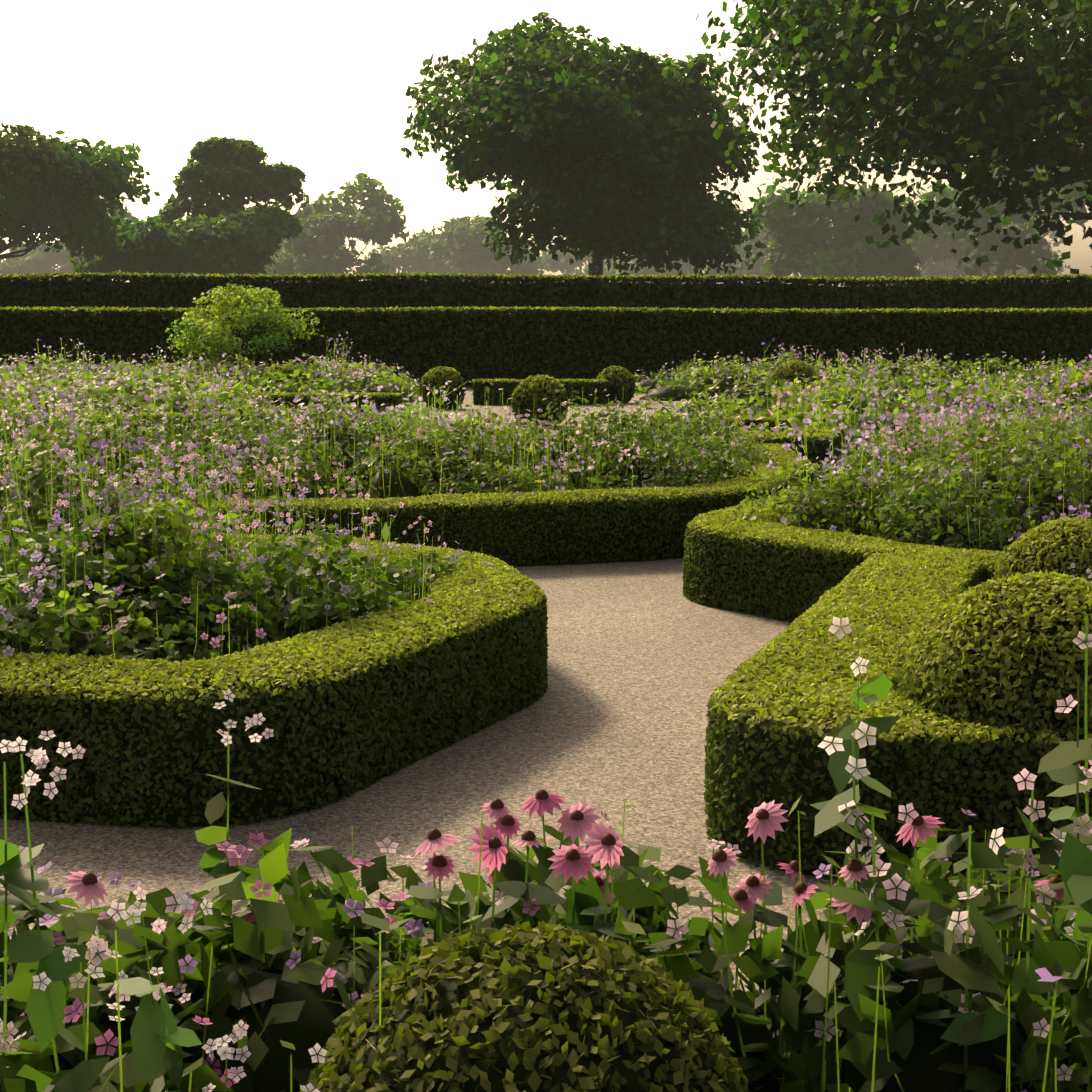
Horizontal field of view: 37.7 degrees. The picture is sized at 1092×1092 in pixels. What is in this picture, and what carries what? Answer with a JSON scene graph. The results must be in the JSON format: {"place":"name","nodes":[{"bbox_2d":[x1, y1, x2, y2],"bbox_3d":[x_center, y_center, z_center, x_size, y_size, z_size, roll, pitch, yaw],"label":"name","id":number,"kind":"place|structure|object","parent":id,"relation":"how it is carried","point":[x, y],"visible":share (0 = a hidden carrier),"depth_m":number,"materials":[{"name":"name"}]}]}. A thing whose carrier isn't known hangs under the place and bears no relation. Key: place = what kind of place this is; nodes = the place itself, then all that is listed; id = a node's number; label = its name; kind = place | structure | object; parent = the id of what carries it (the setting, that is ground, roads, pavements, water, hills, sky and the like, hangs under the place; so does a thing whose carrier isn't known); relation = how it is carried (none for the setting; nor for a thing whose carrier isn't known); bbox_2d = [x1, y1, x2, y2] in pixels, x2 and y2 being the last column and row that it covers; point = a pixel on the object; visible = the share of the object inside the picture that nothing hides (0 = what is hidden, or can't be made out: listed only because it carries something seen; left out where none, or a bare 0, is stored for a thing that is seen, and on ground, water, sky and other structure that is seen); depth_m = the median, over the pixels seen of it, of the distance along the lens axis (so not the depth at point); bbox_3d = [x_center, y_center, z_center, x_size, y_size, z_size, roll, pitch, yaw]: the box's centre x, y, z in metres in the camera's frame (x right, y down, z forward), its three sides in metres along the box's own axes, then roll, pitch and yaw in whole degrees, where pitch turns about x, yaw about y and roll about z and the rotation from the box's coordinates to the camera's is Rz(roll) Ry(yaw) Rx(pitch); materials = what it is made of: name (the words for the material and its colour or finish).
{"place":"outdoors","nodes":[
{"label":"outdoors","id":0,"kind":"place"},
{"bbox_2d":[0,387,961,997],"bbox_3d":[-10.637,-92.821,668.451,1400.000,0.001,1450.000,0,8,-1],"label":"ground","id":1,"kind":"structure","parent":0,"point":[644,659],"depth_m":5.83,"materials":[{"name":"beige gravel"}]},
{"bbox_2d":[0,353,289,412],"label":"bed","id":2,"kind":"object","parent":1,"relation":"on","point":[128,390],"visible":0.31,"depth_m":22.70,"materials":[{"name":"green plant"}]},
{"bbox_2d":[0,356,352,392],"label":"bed","id":3,"kind":"object","parent":1,"relation":"on","point":[291,385],"visible":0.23,"depth_m":27.51,"materials":[{"name":"green plant"}]},
{"bbox_2d":[0,357,491,666],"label":"bed","id":4,"kind":"object","parent":1,"relation":"on","point":[154,574],"visible":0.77,"depth_m":6.53,"materials":[{"name":"green plant"}]},
{"bbox_2d":[222,380,558,444],"bbox_3d":[-1.700,-1.254,17.225,4.439,1.057,5.864,0,8,-1],"label":"bed","id":5,"kind":"object","parent":1,"relation":"on","point":[518,421],"visible":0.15,"depth_m":17.51,"materials":[{"name":"green plant"}]},
{"bbox_2d":[0,376,781,503],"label":"bed","id":6,"kind":"object","parent":1,"relation":"on","point":[412,463],"visible":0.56,"depth_m":12.11,"materials":[{"name":"green plant"}]},
{"bbox_2d":[0,443,1091,1091],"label":"box hedges","id":7,"kind":"object","parent":1,"relation":"on","point":[976,657],"visible":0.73,"depth_m":5.21,"materials":[{"name":"green plant"}]},
{"bbox_2d":[0,0,1091,286],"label":"trees","id":8,"kind":"object","parent":1,"relation":"on","point":[618,160],"visible":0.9,"depth_m":102.89,"materials":[{"name":"green plant"}]},
{"bbox_2d":[0,271,1091,386],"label":"tall hedges","id":9,"kind":"object","parent":1,"relation":"on","point":[574,327],"visible":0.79,"depth_m":39.41,"materials":[{"name":"green plant"}]},
{"bbox_2d":[0,360,1091,481],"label":"box hedges","id":10,"kind":"object","parent":1,"relation":"on","point":[531,392],"visible":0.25,"depth_m":25.16,"materials":[{"name":"green plant"}]},
{"bbox_2d":[634,338,1091,400],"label":"bed","id":11,"kind":"object","parent":1,"relation":"on","point":[680,383],"visible":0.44,"depth_m":34.18,"materials":[{"name":"green plant"}]},
{"bbox_2d":[775,362,1091,395],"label":"bed","id":12,"kind":"object","parent":1,"relation":"on","point":[1049,385],"visible":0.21,"depth_m":27.38,"materials":[{"name":"green plant"}]},
{"label":"soil","id":13,"kind":"structure","parent":1,"relation":"on","visible":0},
{"bbox_2d":[0,795,1091,1091],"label":"foliage","id":14,"kind":"object","parent":13,"relation":"on","point":[302,1003],"visible":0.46,"depth_m":2.91,"materials":[{"name":"green plant"}]},
{"bbox_2d":[0,615,1091,1091],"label":"plants","id":15,"kind":"object","parent":13,"relation":"on","point":[160,1037],"visible":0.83,"depth_m":2.96,"materials":[{"name":"pink plant"}]},
{"label":"soil","id":16,"kind":"structure","parent":1,"relation":"on","visible":0},
{"bbox_2d":[731,350,1091,551],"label":"bed","id":17,"kind":"object","parent":16,"relation":"on","point":[965,486],"visible":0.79,"depth_m":9.46,"materials":[{"name":"green plant"}]},
{"label":"soil triangle","id":18,"kind":"object","parent":1,"relation":"on","visible":0},
{"bbox_2d":[1071,563,1091,582],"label":"flowers","id":19,"kind":"object","parent":18,"relation":"on","point":[1089,570],"depth_m":7.25,"materials":[{"name":"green plant"}]},
{"label":"soil","id":20,"kind":"structure","parent":1,"relation":"on","visible":0},
{"bbox_2d":[0,332,419,401],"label":"bed","id":21,"kind":"object","parent":20,"relation":"on","point":[363,378],"visible":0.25,"depth_m":33.28,"materials":[{"name":"green plant"}]},
{"bbox_2d":[165,283,323,375],"bbox_3d":[-6.620,-4.403,34.218,2.939,2.427,3.092,-7,10,-39],"label":"shrub","id":22,"kind":"object","parent":20,"relation":"on","point":[217,345],"visible":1,"depth_m":33.66,"materials":[{"name":"green plant"}]},
{"bbox_2d":[0,0,1091,286],"label":"sky","id":23,"kind":"structure","parent":0,"point":[320,85],"materials":[{"name":"white"}]},
{"label":"soil","id":24,"kind":"structure","parent":0,"visible":0},
{"bbox_2d":[0,364,176,454],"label":"bed","id":25,"kind":"object","parent":24,"relation":"on","point":[17,399],"visible":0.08,"depth_m":17.87,"materials":[{"name":"green plant"}]},
{"label":"soil","id":26,"kind":"structure","parent":0,"visible":0},
{"bbox_2d":[654,361,1091,476],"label":"bed","id":27,"kind":"object","parent":26,"relation":"on","point":[795,420],"visible":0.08,"depth_m":17.91,"materials":[{"name":"green plant"}]},
{"label":"soil","id":28,"kind":"structure","parent":0,"visible":0},
{"bbox_2d":[613,361,1091,435],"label":"bed","id":29,"kind":"object","parent":28,"relation":"on","point":[762,400],"visible":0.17,"depth_m":21.29,"materials":[{"name":"green plant"}]}
]}

